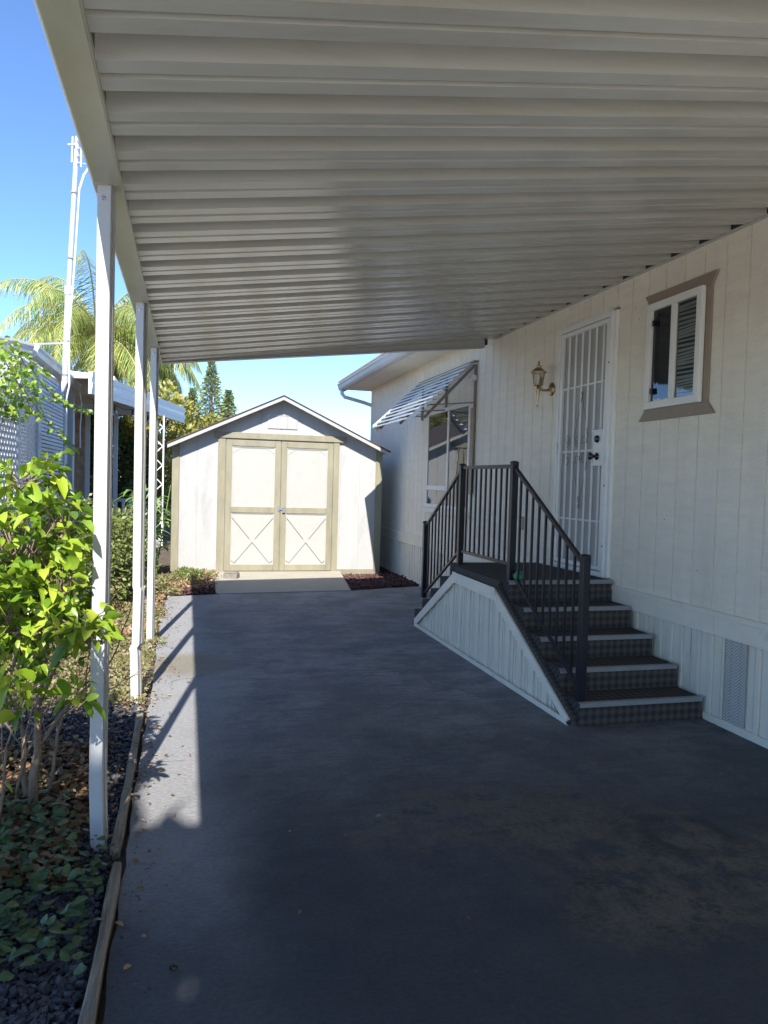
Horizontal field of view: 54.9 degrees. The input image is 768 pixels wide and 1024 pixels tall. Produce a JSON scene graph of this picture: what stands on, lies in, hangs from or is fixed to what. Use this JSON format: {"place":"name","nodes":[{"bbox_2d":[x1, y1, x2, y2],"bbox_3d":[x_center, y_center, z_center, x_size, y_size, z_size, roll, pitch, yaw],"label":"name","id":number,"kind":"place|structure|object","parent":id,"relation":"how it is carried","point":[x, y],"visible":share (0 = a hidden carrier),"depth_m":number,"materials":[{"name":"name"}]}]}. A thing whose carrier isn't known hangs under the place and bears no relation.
{"place":"outdoors","nodes":[
{"label":"outdoors","id":0,"kind":"place"},
{"bbox_2d":[0,702,141,1023],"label":"black gravel","id":1,"kind":"structure","parent":0,"point":[54,993],"depth_m":2.47,"materials":[{"name":"black gravel"}]},
{"bbox_2d":[0,0,379,476],"label":"sky","id":2,"kind":"structure","parent":0,"point":[37,129],"materials":[{"name":"blue"}]},
{"bbox_2d":[0,505,396,1023],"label":"ground","id":3,"kind":"structure","parent":0,"point":[164,559],"depth_m":4.70,"materials":[{"name":"soil"}]},
{"bbox_2d":[0,387,20,535],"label":"lattice screen","id":4,"kind":"object","parent":3,"relation":"on","point":[6,428],"visible":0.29,"depth_m":7.69,"materials":[{"name":"plastic"}]},
{"bbox_2d":[0,335,92,453],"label":"climbing vine","id":5,"kind":"object","parent":4,"relation":"attached to","point":[15,372],"visible":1,"depth_m":7.85,"materials":[{"name":"green plant"}]},
{"bbox_2d":[0,335,81,570],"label":"neighboring house","id":6,"kind":"structure","parent":3,"relation":"on","point":[36,440],"depth_m":9.90,"materials":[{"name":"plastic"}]},
{"bbox_2d":[33,136,87,463],"bbox_3d":[-4.579,-2.975,10.179,1.200,4.600,0.303,1,2,-7],"label":"antenna mast","id":7,"kind":"object","parent":6,"relation":"attached to","point":[68,294],"visible":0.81,"depth_m":10.26,"materials":[{"name":"white metal"}]},
{"bbox_2d":[78,386,81,447],"bbox_3d":[-5.025,-1.567,12.238,0.047,1.005,0.172,1,2,-11],"label":"loose cable","id":8,"kind":"object","parent":6,"relation":"hanging from","point":[80,418],"visible":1,"depth_m":12.26,"materials":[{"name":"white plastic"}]},
{"bbox_2d":[0,789,106,981],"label":"ivy ground cover","id":9,"kind":"object","parent":3,"relation":"on","point":[27,932],"visible":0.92,"depth_m":2.48,"materials":[{"name":"green plant"}]},
{"bbox_2d":[0,694,155,891],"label":"leaf litter","id":10,"kind":"object","parent":3,"relation":"on","point":[71,750],"visible":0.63,"depth_m":3.24,"materials":[{"name":"brown plant"}]},
{"bbox_2d":[0,447,158,820],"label":"leafy shrub","id":11,"kind":"object","parent":3,"relation":"on","point":[26,613],"visible":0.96,"depth_m":2.73,"materials":[{"name":"green plant"}]},
{"bbox_2d":[41,367,117,380],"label":"neighbour house","id":12,"kind":"structure","parent":3,"relation":"on","point":[82,373],"depth_m":15.66,"materials":[{"name":"paint"}]},
{"bbox_2d":[74,413,85,534],"bbox_3d":[-6.761,-1.023,16.386,0.354,3.507,0.340,1,2,-15],"label":"bare trunk","id":13,"kind":"object","parent":3,"relation":"on","point":[79,471],"visible":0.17,"depth_m":16.26,"materials":[{"name":"plant"}]},
{"bbox_2d":[0,250,195,490],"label":"palm tree","id":14,"kind":"object","parent":3,"relation":"on","point":[83,330],"visible":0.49,"depth_m":19.11,"materials":[{"name":"green plant"}]},
{"bbox_2d":[0,568,196,709],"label":"ground cover","id":15,"kind":"object","parent":3,"relation":"on","point":[122,659],"visible":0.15,"depth_m":5.76,"materials":[{"name":"green plant"}]},
{"bbox_2d":[110,568,221,640],"bbox_3d":[-2.594,0.948,8.555,1.095,0.139,4.562,2,2,-1],"label":"pink ground cover","id":16,"kind":"object","parent":15,"relation":"on","point":[175,586],"visible":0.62,"depth_m":9.22,"materials":[{"name":"green plant"}]},
{"bbox_2d":[77,862,121,1023],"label":"timber edging","id":17,"kind":"object","parent":3,"relation":"on","point":[90,1008],"visible":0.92,"depth_m":2.24,"materials":[{"name":"wood"}]},
{"bbox_2d":[45,493,162,606],"bbox_3d":[-3.052,0.462,8.002,1.272,1.335,1.810,1,2,-15],"label":"hedge bush","id":18,"kind":"object","parent":3,"relation":"on","point":[122,559],"visible":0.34,"depth_m":7.79,"materials":[{"name":"green plant"}]},
{"bbox_2d":[65,413,158,524],"bbox_3d":[-6.813,-0.990,17.507,2.925,3.596,1.820,1,2,-15],"label":"broadleaf tree","id":19,"kind":"object","parent":3,"relation":"on","point":[126,460],"visible":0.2,"depth_m":17.46,"materials":[{"name":"green plant"}]},
{"bbox_2d":[71,367,158,508],"bbox_3d":[-9.068,-1.931,21.828,5.816,4.854,2.312,1,2,-15],"label":"broadleaf tree","id":20,"kind":"object","parent":3,"relation":"on","point":[118,486],"visible":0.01,"depth_m":21.61,"materials":[{"name":"green plant"}]},
{"bbox_2d":[51,371,184,545],"bbox_3d":[-6.831,-0.852,14.602,4.404,3.090,5.818,2,2,-1],"label":"patio cover","id":21,"kind":"object","parent":3,"relation":"on","point":[123,396],"visible":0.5,"depth_m":14.83,"materials":[{"name":"white metal"}]},
{"bbox_2d":[74,498,131,521],"bbox_3d":[-5.994,-0.049,14.252,2.150,0.460,0.070,1,2,-15],"label":"porch railing","id":22,"kind":"object","parent":21,"relation":"attached to","point":[122,500],"visible":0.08,"depth_m":14.43,"materials":[{"name":"grey metal"}]},
{"bbox_2d":[83,394,178,429],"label":"string lights","id":23,"kind":"object","parent":21,"relation":"hanging from","point":[161,422],"visible":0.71,"depth_m":14.11,"materials":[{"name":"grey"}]},
{"bbox_2d":[110,706,143,859],"bbox_3d":[-1.273,1.288,3.729,0.047,0.087,1.800,1,2,-15],"label":"timber edging","id":24,"kind":"object","parent":3,"relation":"on","point":[119,833],"visible":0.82,"depth_m":3.32,"materials":[{"name":"brown wood"}]},
{"bbox_2d":[73,327,203,518],"bbox_3d":[-7.345,-2.753,21.703,3.978,6.325,3.637,1,2,-15],"label":"palm tree","id":25,"kind":"object","parent":3,"relation":"on","point":[161,375],"visible":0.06,"depth_m":21.61,"materials":[{"name":"green plant"}]},
{"bbox_2d":[112,485,171,574],"bbox_3d":[-3.516,0.229,11.072,1.155,1.392,1.258,1,2,-15],"label":"strap leaf plant","id":26,"kind":"object","parent":3,"relation":"on","point":[159,519],"visible":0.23,"depth_m":11.14,"materials":[{"name":"green plant"}]},
{"bbox_2d":[118,379,204,535],"bbox_3d":[-5.675,-1.345,18.557,2.296,4.044,2.348,1,2,-15],"label":"broadleaf tree","id":27,"kind":"object","parent":3,"relation":"on","point":[178,431],"visible":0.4,"depth_m":18.25,"materials":[{"name":"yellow plant"}]},
{"bbox_2d":[164,387,203,498],"bbox_3d":[-6.715,-2.021,26.004,2.606,4.750,2.736,3,3,28],"label":"conifer","id":28,"kind":"object","parent":3,"relation":"on","point":[193,395],"visible":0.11,"depth_m":25.91,"materials":[{"name":"green plant"}]},
{"bbox_2d":[157,410,222,488],"bbox_3d":[-5.861,-1.379,22.657,2.689,3.783,2.639,1,2,-15],"label":"broadleaf tree","id":29,"kind":"object","parent":3,"relation":"on","point":[207,421],"visible":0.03,"depth_m":22.71,"materials":[{"name":"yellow plant"}]},
{"bbox_2d":[173,565,218,583],"bbox_3d":[-2.620,0.899,10.239,0.673,0.298,1.037,1,2,-15],"label":"hedge bush","id":30,"kind":"object","parent":3,"relation":"on","point":[184,571],"visible":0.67,"depth_m":10.15,"materials":[{"name":"green plant"}]},
{"bbox_2d":[175,576,216,595],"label":"lava mulch","id":31,"kind":"object","parent":3,"relation":"on","point":[200,591],"visible":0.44,"depth_m":9.40,"materials":[{"name":"brown gravel"}]},
{"bbox_2d":[192,362,226,422],"bbox_3d":[-6.288,-2.530,26.261,3.057,5.770,3.294,3,3,34],"label":"conifer","id":32,"kind":"object","parent":3,"relation":"on","point":[212,388],"visible":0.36,"depth_m":26.04,"materials":[{"name":"green plant"}]},
{"bbox_2d":[217,389,238,419],"bbox_3d":[-5.547,-1.998,26.318,2.886,4.745,2.850,0,3,-33],"label":"conifer","id":33,"kind":"object","parent":3,"relation":"on","point":[228,401],"visible":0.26,"depth_m":26.23,"materials":[{"name":"green plant"}]},
{"bbox_2d":[166,395,390,576],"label":"storage shed","id":34,"kind":"structure","parent":3,"relation":"on","point":[283,483],"depth_m":11.12,"materials":[{"name":"white wood"}]},
{"bbox_2d":[224,439,280,570],"bbox_3d":[-1.963,-0.093,11.053,0.808,1.950,0.036,1,2,-15],"label":"door","id":35,"kind":"structure","parent":34,"relation":"in","point":[253,467],"depth_m":11.05,"materials":[{"name":"white wood"}]},
{"bbox_2d":[279,442,333,570],"bbox_3d":[-1.182,-0.079,11.261,0.792,1.950,0.036,1,2,-15],"label":"door","id":36,"kind":"structure","parent":34,"relation":"in","point":[306,468],"depth_m":11.26,"materials":[{"name":"white wood"}]},
{"bbox_2d":[214,571,350,593],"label":"ramp","id":37,"kind":"structure","parent":3,"relation":"on","point":[247,582],"depth_m":10.23,"materials":[{"name":"concrete"}]},
{"bbox_2d":[223,571,239,578],"bbox_3d":[-2.156,0.893,10.452,0.196,0.096,0.180,2,2,4],"label":"paver stone","id":38,"kind":"object","parent":37,"relation":"on","point":[231,574],"visible":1,"depth_m":10.37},
{"bbox_2d":[341,566,418,589],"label":"lava mulch","id":39,"kind":"object","parent":3,"relation":"on","point":[384,578],"visible":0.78,"depth_m":10.74,"materials":[{"name":"brown gravel"}]},
{"bbox_2d":[33,0,767,853],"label":"carport","id":40,"kind":"object","parent":3,"relation":"on","point":[291,178],"visible":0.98,"depth_m":2.89,"materials":[{"name":"paint"}]},
{"bbox_2d":[337,218,767,748],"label":"mobile home","id":41,"kind":"object","parent":3,"relation":"on","point":[635,445],"visible":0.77,"depth_m":5.42,"materials":[{"name":"paint"}]},
{"bbox_2d":[372,360,478,493],"bbox_3d":[0.452,-1.031,9.497,0.744,1.550,2.100,1,2,-15],"label":"awning","id":42,"kind":"object","parent":41,"relation":"attached to","point":[385,419],"depth_m":9.01,"materials":[{"name":"metal"}]},
{"bbox_2d":[422,399,472,517],"bbox_3d":[0.793,-0.666,9.501,0.059,1.400,1.720,1,2,-15],"label":"window","id":43,"kind":"structure","parent":41,"relation":"in","point":[448,436],"depth_m":9.56,"materials":[{"name":"glass"}]},
{"bbox_2d":[530,361,554,406],"bbox_3d":[1.444,-1.176,6.787,0.215,0.425,0.152,1,2,-15],"label":"wall lantern","id":44,"kind":"object","parent":41,"relation":"attached to","point":[541,373],"depth_m":6.77,"materials":[{"name":"gold metal"}]},
{"bbox_2d":[550,307,619,577],"bbox_3d":[1.635,-0.557,6.208,0.123,2.120,0.900,1,2,-15],"label":"security door","id":45,"kind":"structure","parent":41,"relation":"in","point":[589,354],"depth_m":6.15,"materials":[{"name":"metal"}]},
{"bbox_2d":[639,269,719,421],"bbox_3d":[1.990,-1.100,5.055,0.050,0.907,0.809,1,2,-15],"label":"window","id":46,"kind":"structure","parent":41,"relation":"in","point":[675,348],"depth_m":5.02,"materials":[{"name":"paint"}]},
{"bbox_2d":[103,586,767,1023],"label":"driveway","id":47,"kind":"structure","parent":0,"point":[601,874],"depth_m":2.99,"materials":[{"name":"concrete"}]},
{"bbox_2d":[169,963,177,970],"bbox_3d":[-0.622,1.343,2.185,0.025,0.013,0.025,1,2,-15],"label":"pebble","id":48,"kind":"object","parent":47,"relation":"on","point":[173,966],"visible":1,"depth_m":2.18,"materials":[{"name":"black stone"}]},
{"bbox_2d":[115,601,594,969],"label":"blown leaves","id":49,"kind":"object","parent":47,"relation":"on","point":[127,966],"visible":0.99,"depth_m":3.04,"materials":[{"name":"brown plant"}]},
{"bbox_2d":[110,603,767,1020],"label":"grit","id":50,"kind":"object","parent":47,"relation":"on","point":[164,825],"visible":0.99,"depth_m":3.18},
{"bbox_2d":[414,461,702,725],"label":"porch steps","id":51,"kind":"structure","parent":47,"relation":"on","point":[570,647],"depth_m":5.34,"materials":[{"name":"carpet"}]}
]}

